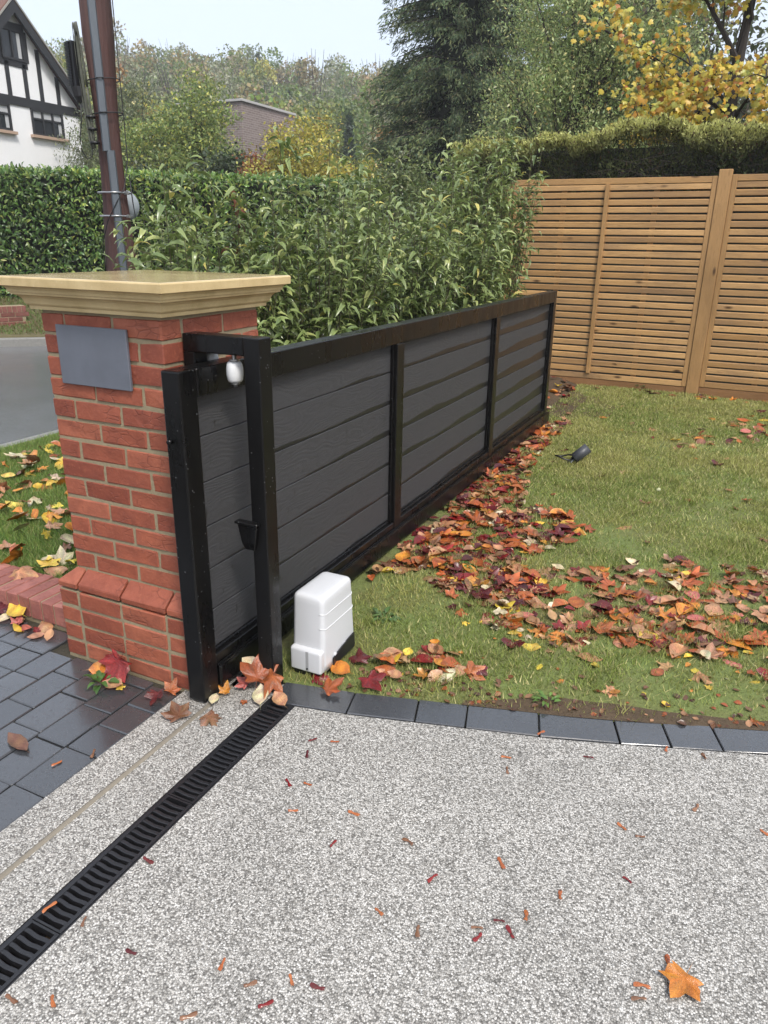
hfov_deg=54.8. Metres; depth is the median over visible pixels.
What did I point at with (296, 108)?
lime tree
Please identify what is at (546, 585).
fallen leaf
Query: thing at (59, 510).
fallen leaf
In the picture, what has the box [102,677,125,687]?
fallen leaf
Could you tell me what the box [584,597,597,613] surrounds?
fallen leaf
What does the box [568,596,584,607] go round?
fallen leaf
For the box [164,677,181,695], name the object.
fallen leaf
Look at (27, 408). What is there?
road
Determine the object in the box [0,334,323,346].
kerb
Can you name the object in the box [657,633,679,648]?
fallen leaf
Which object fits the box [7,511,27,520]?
fallen leaf
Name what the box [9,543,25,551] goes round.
fallen leaf
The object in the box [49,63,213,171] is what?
willow tree
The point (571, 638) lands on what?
fallen leaf
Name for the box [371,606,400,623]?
weed
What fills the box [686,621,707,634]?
fallen leaf
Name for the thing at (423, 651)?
fallen leaf
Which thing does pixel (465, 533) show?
fallen leaf
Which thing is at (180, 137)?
green tree
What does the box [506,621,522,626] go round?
fallen leaf
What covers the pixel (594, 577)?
fallen leaf
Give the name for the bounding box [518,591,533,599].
fallen leaf
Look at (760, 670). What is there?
fallen leaf
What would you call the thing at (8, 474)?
fallen leaf
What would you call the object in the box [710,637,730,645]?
fallen leaf
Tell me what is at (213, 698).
fallen leaf
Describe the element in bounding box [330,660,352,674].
fallen leaf
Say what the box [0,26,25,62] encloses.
window
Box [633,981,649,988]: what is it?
maple seed
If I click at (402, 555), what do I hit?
fallen leaf
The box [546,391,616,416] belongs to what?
soil patch
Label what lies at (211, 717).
fallen leaf
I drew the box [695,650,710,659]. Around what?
fallen leaf
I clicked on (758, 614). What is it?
fallen leaf
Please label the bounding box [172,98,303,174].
brick building
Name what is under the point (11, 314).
garden wall
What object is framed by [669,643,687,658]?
fallen leaf
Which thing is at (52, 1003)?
maple seed
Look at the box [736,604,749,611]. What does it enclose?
fallen leaf
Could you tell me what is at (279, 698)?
fallen leaf
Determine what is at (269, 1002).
maple seed
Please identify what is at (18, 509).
fallen leaf
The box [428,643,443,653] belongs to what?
fallen leaf
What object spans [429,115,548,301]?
evergreen shrub
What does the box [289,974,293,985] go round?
maple seed
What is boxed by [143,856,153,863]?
maple seed
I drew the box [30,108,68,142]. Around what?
window
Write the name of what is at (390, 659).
fallen leaf
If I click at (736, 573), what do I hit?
fallen leaf
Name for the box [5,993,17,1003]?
maple seed
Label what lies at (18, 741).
fallen leaf
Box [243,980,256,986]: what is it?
maple seed
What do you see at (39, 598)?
wall
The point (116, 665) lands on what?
fallen leaf
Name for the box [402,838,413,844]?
maple seed
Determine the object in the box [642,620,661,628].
fallen leaf
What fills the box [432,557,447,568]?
fallen leaf
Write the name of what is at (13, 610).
fallen leaf
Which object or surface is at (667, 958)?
maple seed
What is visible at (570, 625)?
fallen leaf
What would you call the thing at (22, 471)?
fallen leaf
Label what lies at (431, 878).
maple seed
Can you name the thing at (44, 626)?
fallen leaf
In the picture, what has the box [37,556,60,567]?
fallen leaf
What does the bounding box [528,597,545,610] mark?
fallen leaf
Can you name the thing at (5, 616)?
fallen leaf
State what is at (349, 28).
sky
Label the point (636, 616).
fallen leaf
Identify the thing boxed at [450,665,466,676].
fallen leaf
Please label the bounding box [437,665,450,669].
fallen leaf
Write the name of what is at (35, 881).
driveway margin
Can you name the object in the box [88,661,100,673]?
fallen leaf
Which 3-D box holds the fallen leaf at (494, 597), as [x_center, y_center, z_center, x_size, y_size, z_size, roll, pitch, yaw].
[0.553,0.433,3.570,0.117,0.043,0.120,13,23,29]
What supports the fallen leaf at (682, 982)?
on the driveway
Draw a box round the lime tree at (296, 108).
[269,97,360,170]
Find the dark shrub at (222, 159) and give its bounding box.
[123,142,261,175]
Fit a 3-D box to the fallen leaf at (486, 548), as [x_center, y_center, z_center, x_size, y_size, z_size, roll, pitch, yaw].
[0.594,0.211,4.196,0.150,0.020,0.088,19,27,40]
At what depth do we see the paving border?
2.70 m
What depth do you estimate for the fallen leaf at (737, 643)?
3.21 m
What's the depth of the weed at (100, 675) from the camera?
2.89 m
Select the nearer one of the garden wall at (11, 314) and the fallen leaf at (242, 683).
the fallen leaf at (242, 683)
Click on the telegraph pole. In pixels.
(97, 26)
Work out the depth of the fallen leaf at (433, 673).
2.95 m
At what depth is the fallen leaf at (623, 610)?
3.48 m
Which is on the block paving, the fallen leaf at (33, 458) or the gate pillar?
the gate pillar
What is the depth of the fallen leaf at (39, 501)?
4.54 m
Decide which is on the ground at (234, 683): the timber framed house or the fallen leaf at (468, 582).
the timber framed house
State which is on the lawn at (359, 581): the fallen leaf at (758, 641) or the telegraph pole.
the fallen leaf at (758, 641)
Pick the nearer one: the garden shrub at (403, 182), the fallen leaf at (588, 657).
the fallen leaf at (588, 657)
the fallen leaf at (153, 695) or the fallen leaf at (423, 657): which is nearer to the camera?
the fallen leaf at (153, 695)
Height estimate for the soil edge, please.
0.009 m
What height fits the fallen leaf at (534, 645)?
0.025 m
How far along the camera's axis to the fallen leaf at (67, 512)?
4.30 m
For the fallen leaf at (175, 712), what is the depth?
2.70 m
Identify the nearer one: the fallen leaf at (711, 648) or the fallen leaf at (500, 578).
the fallen leaf at (711, 648)
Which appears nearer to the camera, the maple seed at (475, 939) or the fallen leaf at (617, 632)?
the maple seed at (475, 939)
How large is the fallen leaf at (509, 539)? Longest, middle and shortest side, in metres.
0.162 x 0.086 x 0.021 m
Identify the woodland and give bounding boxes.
[43,19,427,177]
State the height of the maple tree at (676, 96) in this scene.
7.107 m
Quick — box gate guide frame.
[182,331,283,691]
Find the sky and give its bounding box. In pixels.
[17,0,767,110]
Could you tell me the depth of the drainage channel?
2.12 m
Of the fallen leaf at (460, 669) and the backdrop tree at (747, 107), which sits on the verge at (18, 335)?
the backdrop tree at (747, 107)
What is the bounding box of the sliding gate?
[161,291,556,702]
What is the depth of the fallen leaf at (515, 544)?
4.23 m
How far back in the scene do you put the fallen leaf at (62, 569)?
3.62 m
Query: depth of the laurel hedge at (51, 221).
13.71 m
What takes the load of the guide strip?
on the ground at (234, 683)
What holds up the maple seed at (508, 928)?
on the driveway
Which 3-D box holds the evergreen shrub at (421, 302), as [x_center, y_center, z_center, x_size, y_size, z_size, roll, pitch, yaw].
[0.042,-1.732,6.135,1.285,2.287,1.580,10,22,24]
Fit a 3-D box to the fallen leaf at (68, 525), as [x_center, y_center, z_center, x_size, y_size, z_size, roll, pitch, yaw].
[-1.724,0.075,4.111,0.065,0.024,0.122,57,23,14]
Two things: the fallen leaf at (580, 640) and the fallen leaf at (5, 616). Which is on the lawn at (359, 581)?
the fallen leaf at (580, 640)
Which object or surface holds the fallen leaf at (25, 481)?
on the verge at (32, 508)
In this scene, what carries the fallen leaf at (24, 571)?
on the wall at (39, 598)
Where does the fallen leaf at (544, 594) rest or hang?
on the leaf litter
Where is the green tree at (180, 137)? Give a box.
[119,50,251,173]
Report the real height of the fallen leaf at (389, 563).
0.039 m
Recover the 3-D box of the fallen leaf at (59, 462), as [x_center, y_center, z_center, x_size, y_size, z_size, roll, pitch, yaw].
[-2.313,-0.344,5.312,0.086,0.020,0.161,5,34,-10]
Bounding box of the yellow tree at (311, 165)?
[236,106,388,186]
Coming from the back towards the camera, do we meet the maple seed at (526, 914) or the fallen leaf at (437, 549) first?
the fallen leaf at (437, 549)
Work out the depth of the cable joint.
5.28 m
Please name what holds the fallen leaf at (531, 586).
on the leaf litter
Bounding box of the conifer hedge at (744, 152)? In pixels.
[450,111,767,386]
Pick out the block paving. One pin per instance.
(53, 709)
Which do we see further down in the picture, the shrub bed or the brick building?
the shrub bed
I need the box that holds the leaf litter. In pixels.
[0,376,767,728]
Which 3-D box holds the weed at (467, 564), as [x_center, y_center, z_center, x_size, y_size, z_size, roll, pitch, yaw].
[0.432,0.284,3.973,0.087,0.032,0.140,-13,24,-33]
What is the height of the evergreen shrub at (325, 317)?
2.337 m
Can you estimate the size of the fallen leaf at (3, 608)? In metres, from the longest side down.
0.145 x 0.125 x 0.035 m
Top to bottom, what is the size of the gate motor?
0.385 m
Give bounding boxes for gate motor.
[291,572,354,675]
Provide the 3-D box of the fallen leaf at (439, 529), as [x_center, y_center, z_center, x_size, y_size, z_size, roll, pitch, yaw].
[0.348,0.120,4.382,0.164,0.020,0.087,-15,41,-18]
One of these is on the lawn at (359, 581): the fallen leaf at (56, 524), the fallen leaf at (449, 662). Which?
the fallen leaf at (449, 662)
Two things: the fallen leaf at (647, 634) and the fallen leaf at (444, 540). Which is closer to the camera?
the fallen leaf at (647, 634)
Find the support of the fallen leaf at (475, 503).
on the leaf litter
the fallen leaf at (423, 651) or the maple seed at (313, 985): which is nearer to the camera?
the maple seed at (313, 985)
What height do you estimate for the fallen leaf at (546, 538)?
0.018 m
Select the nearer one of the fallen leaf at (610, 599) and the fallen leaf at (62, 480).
the fallen leaf at (610, 599)
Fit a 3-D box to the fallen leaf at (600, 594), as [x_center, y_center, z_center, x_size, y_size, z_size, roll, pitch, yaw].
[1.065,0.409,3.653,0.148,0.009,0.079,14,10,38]
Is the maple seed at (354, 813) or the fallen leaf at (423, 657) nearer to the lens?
the maple seed at (354, 813)
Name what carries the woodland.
on the hill
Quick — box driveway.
[0,707,767,1023]
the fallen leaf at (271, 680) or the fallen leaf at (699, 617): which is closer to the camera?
the fallen leaf at (271, 680)
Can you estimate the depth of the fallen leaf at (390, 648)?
3.10 m
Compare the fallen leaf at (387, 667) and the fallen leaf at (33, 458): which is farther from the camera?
the fallen leaf at (33, 458)
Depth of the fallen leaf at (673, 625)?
3.33 m
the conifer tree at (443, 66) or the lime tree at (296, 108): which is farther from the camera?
the lime tree at (296, 108)
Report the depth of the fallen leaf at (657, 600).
3.58 m
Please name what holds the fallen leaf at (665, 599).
on the fallen leaf at (657, 600)
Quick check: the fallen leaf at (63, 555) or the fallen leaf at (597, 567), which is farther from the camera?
the fallen leaf at (597, 567)
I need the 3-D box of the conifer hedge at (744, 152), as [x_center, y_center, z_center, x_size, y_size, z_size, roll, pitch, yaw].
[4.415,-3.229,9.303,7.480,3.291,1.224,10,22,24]
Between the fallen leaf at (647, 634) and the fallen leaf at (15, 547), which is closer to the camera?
the fallen leaf at (647, 634)
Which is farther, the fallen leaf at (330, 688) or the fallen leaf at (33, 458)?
the fallen leaf at (33, 458)
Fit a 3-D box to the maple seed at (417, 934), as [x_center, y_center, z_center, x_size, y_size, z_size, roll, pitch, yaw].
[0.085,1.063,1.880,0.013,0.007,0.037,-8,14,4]
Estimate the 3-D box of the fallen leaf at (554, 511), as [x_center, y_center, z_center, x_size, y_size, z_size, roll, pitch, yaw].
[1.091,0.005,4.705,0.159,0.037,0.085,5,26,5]
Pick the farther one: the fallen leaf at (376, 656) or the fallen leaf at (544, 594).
the fallen leaf at (544, 594)
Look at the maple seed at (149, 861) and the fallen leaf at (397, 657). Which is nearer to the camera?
the maple seed at (149, 861)
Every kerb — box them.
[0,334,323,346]
[0,430,58,447]
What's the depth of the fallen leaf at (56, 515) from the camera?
4.26 m
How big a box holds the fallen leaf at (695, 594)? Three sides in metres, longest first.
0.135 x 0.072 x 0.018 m
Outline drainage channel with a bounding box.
[0,697,295,995]
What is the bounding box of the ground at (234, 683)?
[0,675,711,984]
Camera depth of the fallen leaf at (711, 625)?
3.37 m
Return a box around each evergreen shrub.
[92,153,306,347]
[207,126,411,344]
[311,145,474,329]
[381,152,522,317]
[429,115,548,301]
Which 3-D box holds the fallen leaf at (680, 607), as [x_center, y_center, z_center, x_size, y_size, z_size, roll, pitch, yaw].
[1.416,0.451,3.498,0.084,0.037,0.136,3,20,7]
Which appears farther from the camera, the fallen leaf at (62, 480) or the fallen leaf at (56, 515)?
the fallen leaf at (62, 480)
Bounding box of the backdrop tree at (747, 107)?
[533,0,767,147]
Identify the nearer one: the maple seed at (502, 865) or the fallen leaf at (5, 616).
the maple seed at (502, 865)
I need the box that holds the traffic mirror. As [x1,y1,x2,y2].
[126,190,138,219]
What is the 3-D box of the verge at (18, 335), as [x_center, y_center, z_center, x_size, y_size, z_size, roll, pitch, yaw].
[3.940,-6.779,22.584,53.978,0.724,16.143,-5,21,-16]
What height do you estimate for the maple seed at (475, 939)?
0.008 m
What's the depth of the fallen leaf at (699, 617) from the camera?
3.42 m
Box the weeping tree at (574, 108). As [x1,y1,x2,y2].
[460,0,736,194]
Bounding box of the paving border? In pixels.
[264,682,767,754]
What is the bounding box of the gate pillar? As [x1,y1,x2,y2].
[0,270,290,691]
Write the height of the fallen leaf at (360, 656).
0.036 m
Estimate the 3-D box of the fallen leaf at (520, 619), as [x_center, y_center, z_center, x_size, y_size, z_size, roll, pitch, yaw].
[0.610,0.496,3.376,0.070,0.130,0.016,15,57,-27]
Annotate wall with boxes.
[0,305,28,325]
[0,563,66,631]
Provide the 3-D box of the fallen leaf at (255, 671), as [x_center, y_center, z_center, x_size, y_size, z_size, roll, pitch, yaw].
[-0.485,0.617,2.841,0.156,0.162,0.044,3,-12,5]
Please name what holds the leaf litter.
on the lawn at (359, 581)
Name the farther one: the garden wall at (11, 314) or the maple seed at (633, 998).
the garden wall at (11, 314)
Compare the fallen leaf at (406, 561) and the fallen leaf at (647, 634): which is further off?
the fallen leaf at (406, 561)
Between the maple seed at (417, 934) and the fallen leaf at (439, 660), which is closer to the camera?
the maple seed at (417, 934)
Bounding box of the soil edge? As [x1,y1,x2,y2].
[462,697,767,730]
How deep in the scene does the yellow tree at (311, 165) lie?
19.64 m
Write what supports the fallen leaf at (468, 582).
on the lawn at (359, 581)
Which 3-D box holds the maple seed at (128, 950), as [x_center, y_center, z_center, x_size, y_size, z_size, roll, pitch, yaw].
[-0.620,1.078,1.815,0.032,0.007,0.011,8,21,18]
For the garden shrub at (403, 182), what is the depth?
12.87 m
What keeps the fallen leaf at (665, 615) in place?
on the leaf litter
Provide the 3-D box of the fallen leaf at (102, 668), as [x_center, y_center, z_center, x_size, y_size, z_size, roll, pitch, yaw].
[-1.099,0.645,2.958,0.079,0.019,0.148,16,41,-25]
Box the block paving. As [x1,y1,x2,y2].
[0,613,181,831]
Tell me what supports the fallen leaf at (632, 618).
on the lawn at (359, 581)
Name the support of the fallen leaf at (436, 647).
on the leaf litter
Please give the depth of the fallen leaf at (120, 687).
2.87 m
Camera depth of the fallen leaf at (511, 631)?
3.30 m
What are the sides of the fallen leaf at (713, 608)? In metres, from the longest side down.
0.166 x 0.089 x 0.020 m
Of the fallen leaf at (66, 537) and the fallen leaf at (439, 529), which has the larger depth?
the fallen leaf at (439, 529)
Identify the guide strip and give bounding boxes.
[0,685,232,880]
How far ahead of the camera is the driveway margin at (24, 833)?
2.38 m
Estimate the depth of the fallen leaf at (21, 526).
4.08 m
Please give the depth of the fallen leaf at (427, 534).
4.32 m
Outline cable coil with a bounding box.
[72,21,99,158]
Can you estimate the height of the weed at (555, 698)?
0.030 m
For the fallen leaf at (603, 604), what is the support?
on the lawn at (359, 581)
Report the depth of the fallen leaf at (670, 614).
3.44 m
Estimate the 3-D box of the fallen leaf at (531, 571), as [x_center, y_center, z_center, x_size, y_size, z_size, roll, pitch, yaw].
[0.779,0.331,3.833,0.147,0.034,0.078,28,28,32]
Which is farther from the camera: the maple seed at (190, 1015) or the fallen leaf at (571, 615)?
the fallen leaf at (571, 615)
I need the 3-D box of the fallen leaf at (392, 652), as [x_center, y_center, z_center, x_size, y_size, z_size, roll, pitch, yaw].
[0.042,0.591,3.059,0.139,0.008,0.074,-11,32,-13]
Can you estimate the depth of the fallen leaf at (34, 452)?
5.43 m
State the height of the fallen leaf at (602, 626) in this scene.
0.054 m
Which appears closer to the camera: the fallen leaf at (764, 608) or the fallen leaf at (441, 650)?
the fallen leaf at (441, 650)
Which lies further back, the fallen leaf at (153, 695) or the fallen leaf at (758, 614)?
the fallen leaf at (758, 614)
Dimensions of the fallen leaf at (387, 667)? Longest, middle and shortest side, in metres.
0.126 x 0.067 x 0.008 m
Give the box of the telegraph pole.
[79,0,139,270]
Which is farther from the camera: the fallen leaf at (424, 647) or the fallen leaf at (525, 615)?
the fallen leaf at (525, 615)
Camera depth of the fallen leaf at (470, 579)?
3.76 m
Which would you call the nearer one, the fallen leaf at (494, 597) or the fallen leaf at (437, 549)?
the fallen leaf at (494, 597)
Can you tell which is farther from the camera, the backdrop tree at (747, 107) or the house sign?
the backdrop tree at (747, 107)
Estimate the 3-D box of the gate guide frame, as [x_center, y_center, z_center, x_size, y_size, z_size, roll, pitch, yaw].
[-0.538,0.035,2.755,0.321,1.365,0.175,10,22,24]
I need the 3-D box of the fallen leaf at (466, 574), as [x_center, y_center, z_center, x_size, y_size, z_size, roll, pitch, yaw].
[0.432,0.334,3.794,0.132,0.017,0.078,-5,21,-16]
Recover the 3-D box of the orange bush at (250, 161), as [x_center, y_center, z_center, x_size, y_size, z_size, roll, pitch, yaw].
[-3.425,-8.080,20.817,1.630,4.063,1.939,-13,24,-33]
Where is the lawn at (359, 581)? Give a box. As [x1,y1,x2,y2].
[282,385,767,727]
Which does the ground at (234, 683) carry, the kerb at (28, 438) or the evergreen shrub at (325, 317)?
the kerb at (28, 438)
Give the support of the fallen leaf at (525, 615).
on the lawn at (359, 581)
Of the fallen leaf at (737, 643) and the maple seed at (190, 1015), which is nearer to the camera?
the maple seed at (190, 1015)
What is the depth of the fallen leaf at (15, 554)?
3.71 m
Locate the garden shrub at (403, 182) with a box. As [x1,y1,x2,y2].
[303,135,449,267]
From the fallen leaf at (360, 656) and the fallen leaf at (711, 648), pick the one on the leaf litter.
the fallen leaf at (711, 648)
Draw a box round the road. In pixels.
[0,346,57,443]
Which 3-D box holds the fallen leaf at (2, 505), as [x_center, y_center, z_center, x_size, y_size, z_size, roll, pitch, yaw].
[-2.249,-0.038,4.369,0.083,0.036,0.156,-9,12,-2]
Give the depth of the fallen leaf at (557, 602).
3.56 m
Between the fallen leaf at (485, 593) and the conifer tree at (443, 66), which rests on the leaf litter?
the fallen leaf at (485, 593)
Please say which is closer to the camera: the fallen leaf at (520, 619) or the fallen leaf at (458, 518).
the fallen leaf at (520, 619)
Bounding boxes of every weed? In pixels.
[83,670,118,694]
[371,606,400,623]
[457,559,477,567]
[532,690,562,707]
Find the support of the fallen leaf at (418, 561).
on the leaf litter
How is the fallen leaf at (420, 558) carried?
on the leaf litter
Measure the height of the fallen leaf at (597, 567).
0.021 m
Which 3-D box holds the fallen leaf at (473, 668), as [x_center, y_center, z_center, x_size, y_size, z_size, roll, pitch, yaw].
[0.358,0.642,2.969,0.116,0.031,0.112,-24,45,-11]
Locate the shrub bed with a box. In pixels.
[547,362,599,405]
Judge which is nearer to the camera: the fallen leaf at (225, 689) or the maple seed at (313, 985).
the maple seed at (313, 985)
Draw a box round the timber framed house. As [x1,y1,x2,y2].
[0,0,95,175]
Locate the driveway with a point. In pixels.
(248, 875)
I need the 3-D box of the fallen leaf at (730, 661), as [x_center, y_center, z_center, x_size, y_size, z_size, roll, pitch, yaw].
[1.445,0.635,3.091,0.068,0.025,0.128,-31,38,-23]
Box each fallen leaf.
[0,501,10,508]
[0,540,14,549]
[0,602,8,613]
[0,613,11,621]
[1,472,14,477]
[1,547,22,563]
[4,452,22,455]
[5,501,25,507]
[6,603,25,616]
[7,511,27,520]
[7,732,32,754]
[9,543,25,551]
[9,565,38,579]
[10,615,25,624]
[11,522,31,531]
[12,506,22,511]
[14,468,25,478]
[15,480,31,484]
[24,450,37,455]
[26,455,39,463]
[27,496,43,506]
[31,509,38,517]
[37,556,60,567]
[38,621,53,632]
[40,480,57,485]
[41,512,56,522]
[41,520,63,529]
[43,510,61,520]
[43,566,73,576]
[47,545,73,565]
[50,507,67,514]
[55,460,62,467]
[55,478,65,486]
[59,533,73,543]
[61,510,70,516]
[65,522,72,530]
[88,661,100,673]
[98,646,131,682]
[100,664,105,672]
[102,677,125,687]
[116,684,124,690]
[144,686,163,704]
[161,701,190,722]
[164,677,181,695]
[199,709,220,726]
[209,693,218,703]
[218,680,232,694]
[234,676,248,688]
[240,653,278,684]
[242,656,254,663]
[252,683,268,708]
[263,668,283,697]
[272,691,286,706]
[312,673,329,685]
[321,677,343,695]
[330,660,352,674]
[349,648,371,664]
[358,669,385,690]
[369,654,390,659]
[375,664,394,675]
[377,652,395,664]
[379,559,395,567]
[381,650,402,661]
[383,647,400,654]
[387,669,401,677]
[394,567,410,573]
[394,653,400,661]
[395,551,409,560]
[400,558,420,564]
[409,654,434,662]
[411,556,424,567]
[414,556,429,563]
[415,648,434,655]
[419,645,443,653]
[423,531,431,537]
[427,667,446,682]
[428,546,447,555]
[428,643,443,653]
[431,641,439,652]
[432,527,451,535]
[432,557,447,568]
[433,582,449,589]
[433,658,445,665]
[436,657,459,666]
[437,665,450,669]
[437,665,457,681]
[439,538,452,543]
[448,516,466,519]
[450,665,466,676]
[455,531,473,535]
[458,572,473,579]
[462,661,485,680]
[464,577,480,588]
[466,499,483,508]
[467,575,490,585]
[469,557,483,565]
[469,588,492,598]
[480,546,494,550]
[489,594,500,608]
[489,619,504,626]
[495,537,519,541]
[497,575,510,586]
[501,637,524,647]
[504,542,522,546]
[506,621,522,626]
[507,564,521,572]
[508,617,523,621]
[508,626,525,634]
[512,612,537,617]
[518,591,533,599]
[522,569,540,577]
[522,643,540,650]
[523,576,539,582]
[526,581,548,588]
[528,585,547,592]
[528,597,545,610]
[536,535,549,540]
[536,582,546,595]
[548,508,566,514]
[552,598,569,607]
[561,612,573,621]
[561,640,581,651]
[565,623,576,630]
[565,633,577,642]
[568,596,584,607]
[573,652,602,661]
[575,636,588,646]
[582,574,602,581]
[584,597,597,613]
[587,622,614,633]
[589,566,604,571]
[590,599,612,610]
[592,592,609,597]
[597,593,615,602]
[609,630,626,633]
[618,607,639,616]
[619,613,643,626]
[622,613,645,625]
[636,629,656,638]
[637,639,653,647]
[639,630,657,641]
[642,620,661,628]
[653,596,669,603]
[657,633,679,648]
[658,960,703,1001]
[659,605,681,621]
[659,621,676,633]
[661,595,680,603]
[664,580,680,590]
[668,612,688,622]
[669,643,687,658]
[671,555,688,562]
[676,603,693,615]
[684,590,699,599]
[686,614,704,620]
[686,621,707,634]
[690,623,718,636]
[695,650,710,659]
[698,642,723,660]
[704,604,723,615]
[704,619,729,631]
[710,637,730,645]
[720,657,741,668]
[725,570,739,575]
[725,640,750,649]
[732,582,748,593]
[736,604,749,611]
[743,635,764,647]
[747,606,767,620]
[756,667,767,679]
[759,605,767,612]
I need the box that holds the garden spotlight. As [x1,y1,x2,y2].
[555,444,590,463]
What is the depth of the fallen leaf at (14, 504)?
4.51 m
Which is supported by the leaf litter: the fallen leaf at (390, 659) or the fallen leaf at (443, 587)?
the fallen leaf at (443, 587)
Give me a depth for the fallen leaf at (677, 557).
4.09 m
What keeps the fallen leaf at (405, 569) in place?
on the leaf litter
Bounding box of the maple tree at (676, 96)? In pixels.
[557,0,767,147]
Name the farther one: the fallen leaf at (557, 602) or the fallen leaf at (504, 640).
the fallen leaf at (557, 602)
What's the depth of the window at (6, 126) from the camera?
26.29 m
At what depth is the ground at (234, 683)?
2.40 m
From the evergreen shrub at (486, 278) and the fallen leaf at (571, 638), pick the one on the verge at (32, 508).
the evergreen shrub at (486, 278)
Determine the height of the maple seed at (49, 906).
0.008 m
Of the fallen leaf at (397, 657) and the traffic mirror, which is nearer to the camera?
the fallen leaf at (397, 657)
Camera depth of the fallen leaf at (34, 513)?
4.30 m
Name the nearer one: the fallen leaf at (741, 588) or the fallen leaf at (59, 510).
the fallen leaf at (741, 588)
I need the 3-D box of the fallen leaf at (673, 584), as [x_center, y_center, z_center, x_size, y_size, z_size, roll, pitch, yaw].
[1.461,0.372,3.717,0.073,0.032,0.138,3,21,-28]
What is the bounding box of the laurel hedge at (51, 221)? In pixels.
[0,161,482,298]
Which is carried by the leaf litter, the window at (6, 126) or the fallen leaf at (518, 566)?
the fallen leaf at (518, 566)
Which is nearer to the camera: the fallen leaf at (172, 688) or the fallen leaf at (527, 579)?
the fallen leaf at (172, 688)
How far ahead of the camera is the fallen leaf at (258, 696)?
2.80 m
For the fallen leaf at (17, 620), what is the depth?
3.33 m
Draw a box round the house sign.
[55,324,132,390]
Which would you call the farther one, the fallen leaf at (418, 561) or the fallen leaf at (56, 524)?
the fallen leaf at (56, 524)
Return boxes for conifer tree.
[352,0,562,181]
[515,0,725,146]
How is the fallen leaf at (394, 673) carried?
on the lawn at (359, 581)
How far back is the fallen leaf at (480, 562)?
4.00 m
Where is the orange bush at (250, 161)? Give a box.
[232,145,278,175]
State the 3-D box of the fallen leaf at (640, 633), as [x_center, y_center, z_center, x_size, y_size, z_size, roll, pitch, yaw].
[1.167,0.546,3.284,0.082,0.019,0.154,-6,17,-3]
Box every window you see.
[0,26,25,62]
[0,102,17,134]
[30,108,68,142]
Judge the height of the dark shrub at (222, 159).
4.481 m
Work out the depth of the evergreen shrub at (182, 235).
4.52 m
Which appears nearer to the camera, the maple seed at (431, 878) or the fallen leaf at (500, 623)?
the maple seed at (431, 878)
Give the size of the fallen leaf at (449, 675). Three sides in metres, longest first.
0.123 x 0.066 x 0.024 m
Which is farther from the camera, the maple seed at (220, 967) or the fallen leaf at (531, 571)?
the fallen leaf at (531, 571)
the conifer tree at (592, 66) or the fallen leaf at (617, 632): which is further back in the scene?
the conifer tree at (592, 66)
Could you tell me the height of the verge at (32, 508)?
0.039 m
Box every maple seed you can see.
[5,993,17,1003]
[42,901,56,912]
[50,994,55,1007]
[125,948,137,954]
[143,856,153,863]
[180,1011,197,1020]
[218,957,225,970]
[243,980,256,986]
[258,999,273,1007]
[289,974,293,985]
[310,982,324,990]
[348,810,359,815]
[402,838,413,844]
[415,924,419,937]
[427,873,437,882]
[472,932,481,941]
[497,856,505,868]
[505,924,514,937]
[524,909,527,920]
[558,889,561,899]
[631,996,646,1000]
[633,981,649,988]
[664,954,669,963]
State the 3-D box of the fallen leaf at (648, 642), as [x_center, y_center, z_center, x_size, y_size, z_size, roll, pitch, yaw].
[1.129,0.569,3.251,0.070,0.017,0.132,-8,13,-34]
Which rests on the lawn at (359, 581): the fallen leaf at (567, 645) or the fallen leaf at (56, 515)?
the fallen leaf at (567, 645)
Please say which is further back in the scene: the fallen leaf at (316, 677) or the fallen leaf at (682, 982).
the fallen leaf at (316, 677)
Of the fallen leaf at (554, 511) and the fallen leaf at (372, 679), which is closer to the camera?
the fallen leaf at (372, 679)
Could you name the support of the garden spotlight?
on the lawn at (359, 581)
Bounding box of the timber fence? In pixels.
[499,169,767,401]
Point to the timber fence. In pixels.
(712, 262)
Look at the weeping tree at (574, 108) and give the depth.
13.27 m
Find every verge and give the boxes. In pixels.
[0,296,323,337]
[0,433,75,572]
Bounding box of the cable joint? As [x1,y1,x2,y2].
[63,40,83,102]
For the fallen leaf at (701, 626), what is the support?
on the lawn at (359, 581)
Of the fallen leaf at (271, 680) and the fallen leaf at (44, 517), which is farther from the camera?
the fallen leaf at (44, 517)
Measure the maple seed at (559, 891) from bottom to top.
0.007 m
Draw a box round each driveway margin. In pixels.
[0,671,242,873]
[0,681,283,943]
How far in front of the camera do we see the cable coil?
5.34 m
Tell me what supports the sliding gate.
attached to the gate guide frame

